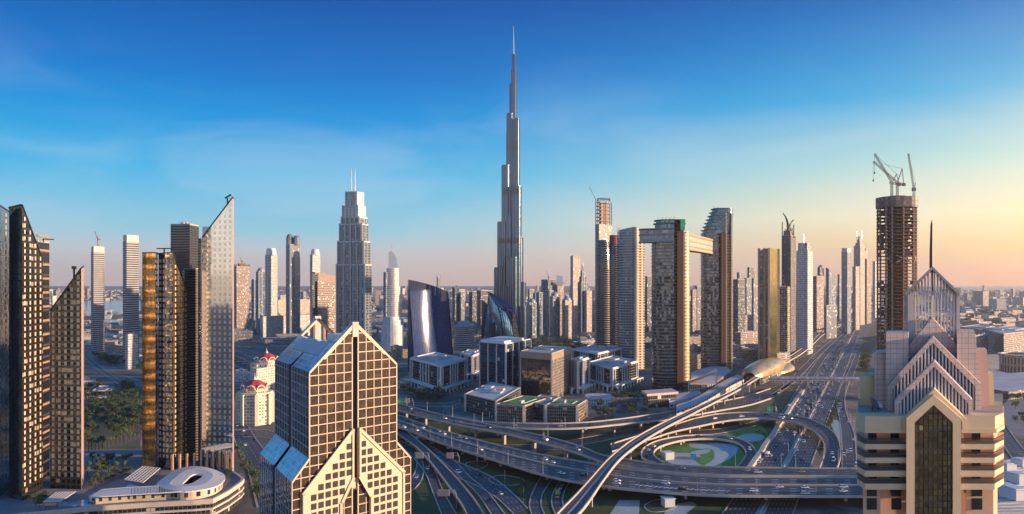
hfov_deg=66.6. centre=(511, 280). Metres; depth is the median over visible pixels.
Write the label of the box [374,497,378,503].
window
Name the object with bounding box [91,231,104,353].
slim band tower
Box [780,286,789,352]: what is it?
side block
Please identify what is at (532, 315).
tower
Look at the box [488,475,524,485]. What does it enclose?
garden kerb
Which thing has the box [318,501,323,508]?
window
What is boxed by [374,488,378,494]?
window
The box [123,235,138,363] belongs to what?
slim band tower
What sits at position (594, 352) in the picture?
office block
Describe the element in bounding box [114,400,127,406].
leafy tree
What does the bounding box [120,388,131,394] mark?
leafy tree
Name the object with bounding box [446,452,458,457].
road sign
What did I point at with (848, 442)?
road
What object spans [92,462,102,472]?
leafy tree
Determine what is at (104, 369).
kerb
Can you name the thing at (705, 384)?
tower podium
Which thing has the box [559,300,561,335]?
tower
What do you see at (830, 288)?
glass shard
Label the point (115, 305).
lagoon
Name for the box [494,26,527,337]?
needle tower
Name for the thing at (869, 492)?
window
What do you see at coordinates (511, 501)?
road
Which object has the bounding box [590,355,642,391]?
office block
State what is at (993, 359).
sand plain
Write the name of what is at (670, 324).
curved tower
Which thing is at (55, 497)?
slatted canopy
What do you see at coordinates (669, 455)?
pump house
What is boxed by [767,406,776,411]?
road sign
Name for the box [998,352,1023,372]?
round hall
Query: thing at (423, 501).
lawn
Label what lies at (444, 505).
road
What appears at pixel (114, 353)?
villa
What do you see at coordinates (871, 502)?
window
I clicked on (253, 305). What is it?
blue tower
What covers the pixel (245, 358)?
flyover
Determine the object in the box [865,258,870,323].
tower
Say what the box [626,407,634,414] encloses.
leafy tree
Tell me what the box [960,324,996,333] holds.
brown hall
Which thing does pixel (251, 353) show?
road
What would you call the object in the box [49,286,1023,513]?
ground
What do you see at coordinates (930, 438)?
pointed apartment tower
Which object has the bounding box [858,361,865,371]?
leafy tree
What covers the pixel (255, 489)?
leafy tree
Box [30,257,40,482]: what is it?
window
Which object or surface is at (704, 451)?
paved leaf
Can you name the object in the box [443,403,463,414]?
road
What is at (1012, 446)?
road
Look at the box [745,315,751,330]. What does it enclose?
rust hall
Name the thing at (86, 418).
leafy tree
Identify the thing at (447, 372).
office block
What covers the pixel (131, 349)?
block
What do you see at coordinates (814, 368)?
road
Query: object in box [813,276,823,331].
skyscraper
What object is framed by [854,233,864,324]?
twin spire tower
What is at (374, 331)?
mall hall
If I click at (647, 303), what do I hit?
slim far tower
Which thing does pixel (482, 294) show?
dark tower
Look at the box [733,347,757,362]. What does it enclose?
building
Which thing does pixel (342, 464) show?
window
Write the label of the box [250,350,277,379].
domed block
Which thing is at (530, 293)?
tower
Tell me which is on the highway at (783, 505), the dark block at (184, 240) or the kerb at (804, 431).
the kerb at (804, 431)
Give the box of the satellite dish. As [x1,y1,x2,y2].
[870,397,878,411]
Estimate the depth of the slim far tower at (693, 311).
2303.45 m
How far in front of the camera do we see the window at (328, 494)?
406.38 m
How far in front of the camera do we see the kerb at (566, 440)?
834.81 m
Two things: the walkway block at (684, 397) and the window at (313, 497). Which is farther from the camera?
the walkway block at (684, 397)
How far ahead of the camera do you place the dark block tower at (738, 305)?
2207.61 m
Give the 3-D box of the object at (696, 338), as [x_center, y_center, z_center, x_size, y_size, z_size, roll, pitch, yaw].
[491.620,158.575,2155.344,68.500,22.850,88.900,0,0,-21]
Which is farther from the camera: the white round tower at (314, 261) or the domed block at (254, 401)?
the white round tower at (314, 261)
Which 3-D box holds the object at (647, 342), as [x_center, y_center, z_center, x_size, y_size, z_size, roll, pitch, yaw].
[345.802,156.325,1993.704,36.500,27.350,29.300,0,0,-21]
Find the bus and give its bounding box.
[555,489,559,497]
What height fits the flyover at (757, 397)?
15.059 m
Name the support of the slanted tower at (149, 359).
on the ground at (246, 504)
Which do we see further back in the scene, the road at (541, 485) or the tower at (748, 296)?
the tower at (748, 296)
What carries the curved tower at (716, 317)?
on the ground at (246, 504)
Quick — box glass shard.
[826,268,835,304]
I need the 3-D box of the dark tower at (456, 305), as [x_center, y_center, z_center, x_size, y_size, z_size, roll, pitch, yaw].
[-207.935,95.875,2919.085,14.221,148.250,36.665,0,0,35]
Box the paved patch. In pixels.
[830,420,841,443]
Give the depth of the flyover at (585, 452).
683.80 m
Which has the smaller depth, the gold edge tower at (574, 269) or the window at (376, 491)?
the window at (376, 491)
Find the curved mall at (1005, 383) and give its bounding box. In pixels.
[992,370,1023,399]
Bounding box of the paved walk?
[664,502,695,513]
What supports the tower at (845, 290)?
on the ground at (246, 504)
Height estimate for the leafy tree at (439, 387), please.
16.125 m
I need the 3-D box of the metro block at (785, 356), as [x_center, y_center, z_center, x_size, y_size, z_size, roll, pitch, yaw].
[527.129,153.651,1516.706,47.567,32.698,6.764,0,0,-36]
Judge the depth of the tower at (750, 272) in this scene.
3207.85 m
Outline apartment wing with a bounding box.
[251,366,274,395]
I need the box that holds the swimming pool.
[57,499,87,506]
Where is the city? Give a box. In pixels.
[49,285,1023,335]
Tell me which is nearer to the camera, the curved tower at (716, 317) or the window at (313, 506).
the window at (313, 506)
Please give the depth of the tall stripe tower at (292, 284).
2313.41 m
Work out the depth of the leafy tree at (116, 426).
864.09 m
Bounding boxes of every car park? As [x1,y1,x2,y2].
[855,325,876,396]
[1003,398,1023,434]
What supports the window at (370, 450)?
in the gabled tower at (333, 446)
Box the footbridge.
[769,376,859,385]
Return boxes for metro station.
[741,358,794,383]
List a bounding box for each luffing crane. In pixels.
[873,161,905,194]
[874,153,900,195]
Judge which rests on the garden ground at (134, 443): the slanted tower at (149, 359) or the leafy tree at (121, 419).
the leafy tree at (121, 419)
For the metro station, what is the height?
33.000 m
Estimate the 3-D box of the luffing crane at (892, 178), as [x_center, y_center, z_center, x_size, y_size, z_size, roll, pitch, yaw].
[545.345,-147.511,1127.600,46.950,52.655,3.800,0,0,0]
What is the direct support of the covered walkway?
on the ground at (246, 504)
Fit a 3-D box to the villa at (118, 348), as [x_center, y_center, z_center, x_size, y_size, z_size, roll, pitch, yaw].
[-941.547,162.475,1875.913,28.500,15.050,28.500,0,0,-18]
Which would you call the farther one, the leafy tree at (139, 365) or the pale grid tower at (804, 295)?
the pale grid tower at (804, 295)
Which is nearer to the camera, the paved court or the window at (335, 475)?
the window at (335, 475)
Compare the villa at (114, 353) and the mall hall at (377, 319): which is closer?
the villa at (114, 353)
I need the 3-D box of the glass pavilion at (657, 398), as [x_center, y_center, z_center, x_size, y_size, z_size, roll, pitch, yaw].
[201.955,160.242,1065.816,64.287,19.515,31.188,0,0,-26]
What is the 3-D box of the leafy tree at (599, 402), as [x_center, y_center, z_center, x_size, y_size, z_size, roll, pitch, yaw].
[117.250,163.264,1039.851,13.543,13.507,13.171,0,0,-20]
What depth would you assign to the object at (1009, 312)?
3959.17 m
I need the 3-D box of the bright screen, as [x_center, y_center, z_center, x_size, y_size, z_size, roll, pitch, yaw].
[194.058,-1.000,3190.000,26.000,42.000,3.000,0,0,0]
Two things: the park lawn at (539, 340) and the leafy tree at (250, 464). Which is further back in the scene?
the park lawn at (539, 340)
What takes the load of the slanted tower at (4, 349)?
on the ground at (246, 504)
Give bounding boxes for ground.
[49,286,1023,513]
[84,384,139,448]
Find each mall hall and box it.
[234,328,252,340]
[261,336,296,345]
[275,333,298,337]
[372,317,382,320]
[372,320,382,325]
[372,325,380,330]
[372,327,376,334]
[378,331,405,339]
[401,317,407,325]
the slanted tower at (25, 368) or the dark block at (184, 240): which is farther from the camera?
the dark block at (184, 240)
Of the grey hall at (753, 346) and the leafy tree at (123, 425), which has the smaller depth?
the leafy tree at (123, 425)
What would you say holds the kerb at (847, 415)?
on the ground at (246, 504)
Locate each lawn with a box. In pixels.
[397,384,797,513]
[531,335,580,347]
[656,441,744,465]
[721,425,767,451]
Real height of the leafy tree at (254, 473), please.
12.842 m
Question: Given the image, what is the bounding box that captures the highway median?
[757,330,854,513]
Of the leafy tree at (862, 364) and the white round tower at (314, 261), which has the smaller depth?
the leafy tree at (862, 364)
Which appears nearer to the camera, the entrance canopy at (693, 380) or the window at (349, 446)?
the window at (349, 446)
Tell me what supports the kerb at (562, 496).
on the ground at (246, 504)
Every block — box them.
[36,234,53,478]
[125,333,137,368]
[170,222,198,461]
[235,375,273,425]
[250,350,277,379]
[260,314,309,337]
[277,299,309,314]
[405,352,471,392]
[460,349,478,378]
[541,271,554,291]
[554,282,563,300]
[569,355,595,394]
[572,344,621,360]
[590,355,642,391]
[669,390,701,408]
[776,352,789,362]
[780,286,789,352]
[975,333,987,351]
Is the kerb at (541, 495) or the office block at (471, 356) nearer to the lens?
the kerb at (541, 495)
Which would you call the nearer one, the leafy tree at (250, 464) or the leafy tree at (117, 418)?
the leafy tree at (250, 464)
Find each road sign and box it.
[397,399,406,403]
[415,452,429,468]
[437,489,456,507]
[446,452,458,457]
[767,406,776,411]
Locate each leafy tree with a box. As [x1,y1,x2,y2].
[29,494,37,498]
[84,382,94,387]
[84,389,93,397]
[84,416,92,421]
[84,432,93,444]
[86,409,100,422]
[86,421,97,433]
[86,480,94,486]
[87,397,99,402]
[89,473,102,486]
[90,406,104,413]
[91,389,100,395]
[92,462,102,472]
[95,455,108,463]
[98,415,107,421]
[100,388,116,394]
[100,474,108,482]
[103,422,115,431]
[104,420,115,428]
[106,394,119,401]
[106,403,118,414]
[108,415,121,421]
[111,425,120,431]
[112,466,121,474]
[113,410,125,423]
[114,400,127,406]
[115,422,126,432]
[118,416,126,423]
[120,378,134,384]
[120,384,132,389]
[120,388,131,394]
[121,393,130,400]
[121,417,136,429]
[122,452,132,461]
[127,400,140,408]
[127,418,140,430]
[129,407,141,424]
[134,363,141,371]
[239,461,253,471]
[245,466,258,479]
[248,469,258,478]
[251,486,258,497]
[419,390,428,400]
[433,385,442,391]
[540,334,548,339]
[595,399,603,404]
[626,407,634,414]
[631,386,638,393]
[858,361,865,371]
[1011,401,1019,408]
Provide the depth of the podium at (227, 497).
560.95 m
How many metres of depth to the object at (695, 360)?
1514.04 m
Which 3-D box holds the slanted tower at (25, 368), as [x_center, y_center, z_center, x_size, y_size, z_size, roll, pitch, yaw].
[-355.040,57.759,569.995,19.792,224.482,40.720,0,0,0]
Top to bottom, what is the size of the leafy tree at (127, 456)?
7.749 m
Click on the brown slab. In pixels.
(324, 296)
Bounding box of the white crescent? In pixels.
[585,393,612,405]
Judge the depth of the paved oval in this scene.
846.33 m
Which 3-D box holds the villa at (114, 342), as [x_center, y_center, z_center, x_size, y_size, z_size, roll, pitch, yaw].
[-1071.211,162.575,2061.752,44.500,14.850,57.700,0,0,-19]
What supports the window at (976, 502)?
in the pointed apartment tower at (930, 438)
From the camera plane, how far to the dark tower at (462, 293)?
2958.28 m
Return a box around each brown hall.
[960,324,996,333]
[982,325,1023,351]
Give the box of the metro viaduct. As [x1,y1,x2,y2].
[556,302,884,513]
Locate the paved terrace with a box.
[665,459,699,464]
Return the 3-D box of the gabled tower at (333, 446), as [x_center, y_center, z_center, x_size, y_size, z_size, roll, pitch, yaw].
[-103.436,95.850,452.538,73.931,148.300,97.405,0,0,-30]
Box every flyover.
[234,349,255,366]
[397,404,856,475]
[397,414,862,501]
[397,428,484,513]
[455,388,774,438]
[611,412,840,466]
[641,434,756,465]
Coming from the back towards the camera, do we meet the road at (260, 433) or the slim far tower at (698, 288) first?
the slim far tower at (698, 288)
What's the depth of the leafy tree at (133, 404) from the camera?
990.90 m
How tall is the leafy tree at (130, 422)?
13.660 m
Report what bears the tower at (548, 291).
on the park lawn at (539, 340)
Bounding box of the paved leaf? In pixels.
[691,449,709,453]
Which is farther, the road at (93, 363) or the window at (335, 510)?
the road at (93, 363)
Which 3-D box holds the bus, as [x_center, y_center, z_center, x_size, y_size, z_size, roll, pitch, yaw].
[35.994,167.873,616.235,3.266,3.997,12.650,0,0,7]
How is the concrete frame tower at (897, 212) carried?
on the ground at (246, 504)
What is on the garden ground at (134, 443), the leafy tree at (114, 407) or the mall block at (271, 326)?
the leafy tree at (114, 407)
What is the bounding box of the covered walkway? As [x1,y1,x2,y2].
[676,374,743,414]
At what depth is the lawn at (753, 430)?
869.04 m
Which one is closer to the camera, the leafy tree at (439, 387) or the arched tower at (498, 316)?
the leafy tree at (439, 387)
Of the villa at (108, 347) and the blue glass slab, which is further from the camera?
the villa at (108, 347)
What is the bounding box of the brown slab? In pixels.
[312,272,335,339]
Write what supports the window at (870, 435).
in the pointed apartment tower at (930, 438)
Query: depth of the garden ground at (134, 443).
869.15 m
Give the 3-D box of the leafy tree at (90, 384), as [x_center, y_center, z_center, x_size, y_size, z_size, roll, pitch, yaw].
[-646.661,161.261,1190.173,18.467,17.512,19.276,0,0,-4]
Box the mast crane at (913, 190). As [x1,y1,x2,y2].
[907,154,915,285]
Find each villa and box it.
[84,334,90,339]
[105,333,114,336]
[105,339,117,344]
[105,344,117,350]
[107,352,121,355]
[108,329,120,331]
[113,345,122,351]
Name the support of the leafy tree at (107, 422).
on the garden ground at (134, 443)
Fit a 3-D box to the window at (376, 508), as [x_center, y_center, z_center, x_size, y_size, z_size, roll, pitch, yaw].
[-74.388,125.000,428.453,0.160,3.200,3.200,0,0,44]
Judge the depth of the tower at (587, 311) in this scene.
2508.29 m
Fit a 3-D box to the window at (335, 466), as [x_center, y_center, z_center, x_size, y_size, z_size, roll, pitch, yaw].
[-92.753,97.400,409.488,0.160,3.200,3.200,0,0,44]
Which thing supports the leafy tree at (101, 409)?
on the garden ground at (134, 443)
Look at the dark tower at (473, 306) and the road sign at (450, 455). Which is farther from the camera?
the dark tower at (473, 306)
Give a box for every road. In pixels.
[84,354,132,388]
[84,366,139,385]
[234,345,259,356]
[234,360,249,371]
[234,415,262,506]
[234,429,274,437]
[397,396,463,405]
[397,435,454,513]
[411,433,526,513]
[411,458,422,489]
[427,447,503,513]
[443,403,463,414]
[457,421,681,449]
[530,476,550,513]
[552,481,568,512]
[676,419,768,433]
[773,332,841,393]
[782,325,851,413]
[837,351,860,466]
[999,425,1023,456]
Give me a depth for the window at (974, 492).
152.11 m
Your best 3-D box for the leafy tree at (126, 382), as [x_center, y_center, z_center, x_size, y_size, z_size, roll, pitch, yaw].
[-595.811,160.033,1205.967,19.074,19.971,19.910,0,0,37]
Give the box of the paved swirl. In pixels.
[689,440,737,465]
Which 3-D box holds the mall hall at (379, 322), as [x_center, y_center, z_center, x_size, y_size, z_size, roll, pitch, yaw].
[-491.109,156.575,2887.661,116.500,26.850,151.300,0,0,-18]
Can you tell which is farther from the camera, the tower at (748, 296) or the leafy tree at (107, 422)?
the tower at (748, 296)
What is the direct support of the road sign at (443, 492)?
on the lawn at (423, 501)
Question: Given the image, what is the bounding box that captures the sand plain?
[936,286,1023,372]
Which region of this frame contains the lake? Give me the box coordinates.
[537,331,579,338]
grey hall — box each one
[734,343,757,351]
[735,330,757,344]
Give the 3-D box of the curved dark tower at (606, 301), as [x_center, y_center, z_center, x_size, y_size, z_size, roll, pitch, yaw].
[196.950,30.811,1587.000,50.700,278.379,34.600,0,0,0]
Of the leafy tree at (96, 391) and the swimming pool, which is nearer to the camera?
the swimming pool
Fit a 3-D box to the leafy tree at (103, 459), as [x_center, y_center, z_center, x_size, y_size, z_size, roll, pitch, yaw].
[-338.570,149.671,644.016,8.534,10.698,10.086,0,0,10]
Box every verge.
[754,385,793,411]
[804,329,840,363]
[817,406,839,454]
[854,325,876,373]
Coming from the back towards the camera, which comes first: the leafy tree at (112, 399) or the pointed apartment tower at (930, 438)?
the leafy tree at (112, 399)
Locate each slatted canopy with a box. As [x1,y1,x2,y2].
[43,491,75,508]
[124,466,159,486]
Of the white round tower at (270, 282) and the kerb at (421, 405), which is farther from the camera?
the white round tower at (270, 282)
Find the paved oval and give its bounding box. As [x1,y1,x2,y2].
[737,434,764,441]
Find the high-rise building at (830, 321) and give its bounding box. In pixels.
[824,304,836,338]
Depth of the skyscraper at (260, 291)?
2457.78 m
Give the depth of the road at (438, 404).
1081.75 m
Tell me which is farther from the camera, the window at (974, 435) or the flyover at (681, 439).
the flyover at (681, 439)
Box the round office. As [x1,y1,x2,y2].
[454,320,473,350]
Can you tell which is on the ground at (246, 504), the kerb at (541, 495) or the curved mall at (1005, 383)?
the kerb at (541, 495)
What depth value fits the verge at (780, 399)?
1099.91 m
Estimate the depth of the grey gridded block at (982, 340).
1839.49 m
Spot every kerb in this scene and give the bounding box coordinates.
[88,355,124,388]
[234,426,263,506]
[398,396,462,405]
[398,432,527,513]
[403,447,456,513]
[411,458,423,490]
[434,447,504,513]
[456,420,684,450]
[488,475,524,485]
[529,476,551,513]
[551,480,569,513]
[644,499,678,511]
[677,412,776,434]
[722,335,847,513]
[763,326,861,513]
[774,334,842,393]
[782,334,846,411]
[836,352,860,466]
[1004,423,1023,457]
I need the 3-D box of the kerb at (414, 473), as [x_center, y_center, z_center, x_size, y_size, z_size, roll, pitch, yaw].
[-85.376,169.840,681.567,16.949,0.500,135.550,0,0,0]
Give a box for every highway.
[723,329,853,513]
[765,325,861,513]
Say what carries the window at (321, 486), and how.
in the gabled tower at (333, 446)
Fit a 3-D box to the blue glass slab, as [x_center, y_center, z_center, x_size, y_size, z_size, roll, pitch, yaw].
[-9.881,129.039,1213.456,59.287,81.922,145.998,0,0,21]
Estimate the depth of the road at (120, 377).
1402.41 m
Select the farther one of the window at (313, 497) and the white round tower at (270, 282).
the white round tower at (270, 282)
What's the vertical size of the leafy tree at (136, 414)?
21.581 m
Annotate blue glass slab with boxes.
[479,336,530,386]
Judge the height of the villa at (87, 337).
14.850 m
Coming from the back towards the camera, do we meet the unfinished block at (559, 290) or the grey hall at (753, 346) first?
the unfinished block at (559, 290)
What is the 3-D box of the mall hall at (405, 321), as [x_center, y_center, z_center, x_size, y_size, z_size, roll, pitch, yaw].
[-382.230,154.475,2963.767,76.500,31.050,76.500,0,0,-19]
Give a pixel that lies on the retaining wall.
(762, 449)
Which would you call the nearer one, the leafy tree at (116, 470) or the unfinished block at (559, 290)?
the leafy tree at (116, 470)
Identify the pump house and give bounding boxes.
[660,495,675,507]
[661,450,700,459]
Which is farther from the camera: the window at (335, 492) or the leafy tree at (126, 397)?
the leafy tree at (126, 397)
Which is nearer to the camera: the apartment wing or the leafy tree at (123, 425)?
the leafy tree at (123, 425)
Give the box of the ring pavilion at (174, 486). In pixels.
[89,466,224,503]
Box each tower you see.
[0,205,8,495]
[8,204,42,500]
[49,266,83,488]
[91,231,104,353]
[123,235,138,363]
[142,252,157,469]
[157,248,186,469]
[171,194,233,470]
[234,258,249,328]
[251,279,255,333]
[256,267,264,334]
[259,316,410,513]
[265,248,276,315]
[286,234,299,333]
[310,249,319,336]
[336,168,371,337]
[381,242,403,350]
[408,280,452,371]
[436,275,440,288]
[452,287,460,320]
[459,291,464,320]
[469,291,476,321]
[477,290,492,324]
[481,292,518,338]
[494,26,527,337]
[527,298,536,337]
[528,289,533,299]
[536,292,543,333]
[544,276,553,334]
[550,292,558,336]
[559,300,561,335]
[562,296,571,336]
[570,256,579,329]
[578,265,587,333]
[583,290,591,331]
[589,187,611,343]
[592,300,594,331]
[596,229,619,345]
[617,226,643,368]
[645,276,650,331]
[651,217,689,390]
[691,289,696,334]
[695,285,700,333]
[700,207,732,372]
[733,278,744,340]
[737,272,742,278]
[744,278,751,314]
[747,267,753,277]
[752,277,757,330]
[758,248,779,359]
[782,213,795,354]
[796,235,812,354]
[838,274,840,320]
[841,248,850,333]
[852,266,859,329]
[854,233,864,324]
[856,220,1004,513]
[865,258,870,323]
[873,261,876,317]
[876,195,917,349]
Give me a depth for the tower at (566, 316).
2358.97 m
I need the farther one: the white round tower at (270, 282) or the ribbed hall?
the white round tower at (270, 282)
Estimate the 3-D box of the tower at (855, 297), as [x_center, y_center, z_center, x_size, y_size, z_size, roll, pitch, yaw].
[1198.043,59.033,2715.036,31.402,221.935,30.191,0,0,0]
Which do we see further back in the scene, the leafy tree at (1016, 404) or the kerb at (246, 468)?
the leafy tree at (1016, 404)
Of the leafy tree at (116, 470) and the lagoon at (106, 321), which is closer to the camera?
the leafy tree at (116, 470)
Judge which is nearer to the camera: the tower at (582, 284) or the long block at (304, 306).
the tower at (582, 284)
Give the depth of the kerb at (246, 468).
683.82 m
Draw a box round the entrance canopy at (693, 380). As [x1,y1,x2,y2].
[688,368,717,391]
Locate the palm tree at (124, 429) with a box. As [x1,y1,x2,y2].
[122,427,129,442]
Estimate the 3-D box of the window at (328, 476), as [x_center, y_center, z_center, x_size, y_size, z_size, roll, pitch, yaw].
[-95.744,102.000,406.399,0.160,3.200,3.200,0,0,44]
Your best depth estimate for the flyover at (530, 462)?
635.73 m
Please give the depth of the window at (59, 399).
582.68 m
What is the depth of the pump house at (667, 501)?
586.07 m
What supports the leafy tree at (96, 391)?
on the garden ground at (134, 443)
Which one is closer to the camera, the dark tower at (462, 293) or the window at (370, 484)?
the window at (370, 484)
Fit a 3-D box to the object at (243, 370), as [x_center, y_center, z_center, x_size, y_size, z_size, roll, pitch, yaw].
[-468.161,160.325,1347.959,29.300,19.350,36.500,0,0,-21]
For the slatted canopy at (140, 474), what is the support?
on the podium at (227, 497)
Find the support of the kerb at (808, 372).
on the ground at (246, 504)
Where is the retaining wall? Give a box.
[747,389,804,466]
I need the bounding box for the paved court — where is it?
[610,500,639,513]
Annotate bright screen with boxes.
[556,276,562,285]
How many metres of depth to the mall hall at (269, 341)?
2066.64 m
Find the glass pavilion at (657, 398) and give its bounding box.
[641,388,677,407]
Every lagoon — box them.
[84,300,139,315]
[87,320,116,322]
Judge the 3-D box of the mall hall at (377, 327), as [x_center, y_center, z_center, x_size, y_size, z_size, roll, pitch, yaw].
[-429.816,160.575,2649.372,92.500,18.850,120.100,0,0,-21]
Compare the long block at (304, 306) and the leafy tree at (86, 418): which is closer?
the leafy tree at (86, 418)
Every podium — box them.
[0,450,243,513]
[464,382,587,422]
[690,366,731,393]
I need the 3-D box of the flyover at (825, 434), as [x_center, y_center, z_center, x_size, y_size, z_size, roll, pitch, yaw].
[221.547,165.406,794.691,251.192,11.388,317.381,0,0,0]
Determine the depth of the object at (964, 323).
2908.85 m
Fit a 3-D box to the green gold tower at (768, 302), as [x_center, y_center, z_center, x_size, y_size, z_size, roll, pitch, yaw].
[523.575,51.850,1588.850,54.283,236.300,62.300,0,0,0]
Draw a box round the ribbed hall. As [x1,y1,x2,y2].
[997,457,1023,513]
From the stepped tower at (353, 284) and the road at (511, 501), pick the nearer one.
the road at (511, 501)
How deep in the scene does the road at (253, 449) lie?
791.06 m
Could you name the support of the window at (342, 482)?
in the gabled tower at (333, 446)
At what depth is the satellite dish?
155.14 m
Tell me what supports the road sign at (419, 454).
on the lawn at (423, 501)
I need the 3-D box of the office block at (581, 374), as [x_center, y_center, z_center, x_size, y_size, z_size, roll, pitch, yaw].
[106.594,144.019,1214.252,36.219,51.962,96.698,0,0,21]
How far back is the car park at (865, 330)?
1880.77 m
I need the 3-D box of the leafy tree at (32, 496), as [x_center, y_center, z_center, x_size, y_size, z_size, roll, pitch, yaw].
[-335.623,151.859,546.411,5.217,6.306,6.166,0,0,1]
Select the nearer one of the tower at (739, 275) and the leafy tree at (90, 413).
the leafy tree at (90, 413)
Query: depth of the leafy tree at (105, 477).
599.01 m
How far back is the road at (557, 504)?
606.38 m
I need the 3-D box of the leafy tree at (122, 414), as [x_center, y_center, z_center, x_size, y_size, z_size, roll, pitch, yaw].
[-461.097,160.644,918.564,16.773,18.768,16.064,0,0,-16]
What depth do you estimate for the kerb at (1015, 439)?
814.21 m
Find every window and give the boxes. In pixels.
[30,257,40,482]
[52,349,78,476]
[159,276,186,457]
[203,226,230,457]
[311,494,316,500]
[311,503,316,509]
[318,483,323,490]
[318,492,323,499]
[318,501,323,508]
[326,473,330,479]
[326,482,330,488]
[326,491,330,497]
[326,500,330,506]
[333,463,337,469]
[333,472,337,478]
[333,480,337,487]
[333,489,337,495]
[333,498,337,504]
[333,507,337,513]
[340,453,344,459]
[340,462,344,468]
[340,470,344,476]
[340,479,344,485]
[340,488,344,494]
[347,443,351,449]
[347,452,351,457]
[347,460,351,466]
[347,469,351,475]
[368,448,372,453]
[368,473,372,479]
[368,481,372,487]
[374,480,378,486]
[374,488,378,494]
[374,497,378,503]
[374,505,378,511]
[867,490,876,495]
[867,498,876,509]
[868,433,876,437]
[890,433,898,437]
[891,490,900,495]
[891,498,900,509]
[972,433,979,437]
[972,490,981,495]
[972,498,981,509]
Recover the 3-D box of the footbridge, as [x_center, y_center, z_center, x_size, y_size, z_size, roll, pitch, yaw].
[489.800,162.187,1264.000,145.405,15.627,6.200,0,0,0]
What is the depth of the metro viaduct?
751.71 m
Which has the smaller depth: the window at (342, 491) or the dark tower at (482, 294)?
the window at (342, 491)
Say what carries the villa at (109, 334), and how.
on the ground at (246, 504)
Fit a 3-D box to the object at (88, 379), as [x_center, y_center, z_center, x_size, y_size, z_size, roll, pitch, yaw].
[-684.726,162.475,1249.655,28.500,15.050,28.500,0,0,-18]
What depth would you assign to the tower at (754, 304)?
2406.80 m
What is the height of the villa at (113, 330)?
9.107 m
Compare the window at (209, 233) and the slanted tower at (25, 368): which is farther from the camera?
the window at (209, 233)
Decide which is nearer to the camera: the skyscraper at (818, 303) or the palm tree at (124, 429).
the palm tree at (124, 429)
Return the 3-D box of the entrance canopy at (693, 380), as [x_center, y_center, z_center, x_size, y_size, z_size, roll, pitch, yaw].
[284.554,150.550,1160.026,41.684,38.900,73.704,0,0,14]
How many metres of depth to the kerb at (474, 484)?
659.86 m
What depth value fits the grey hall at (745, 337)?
2020.36 m
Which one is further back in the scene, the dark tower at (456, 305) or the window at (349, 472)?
the dark tower at (456, 305)
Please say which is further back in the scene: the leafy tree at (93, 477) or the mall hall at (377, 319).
the mall hall at (377, 319)
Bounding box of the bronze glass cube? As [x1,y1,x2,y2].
[520,345,571,396]
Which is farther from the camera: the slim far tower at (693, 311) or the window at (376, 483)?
the slim far tower at (693, 311)
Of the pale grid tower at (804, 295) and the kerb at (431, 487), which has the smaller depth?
the kerb at (431, 487)
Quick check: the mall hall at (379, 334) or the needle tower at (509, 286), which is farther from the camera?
the mall hall at (379, 334)
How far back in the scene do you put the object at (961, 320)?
3100.31 m

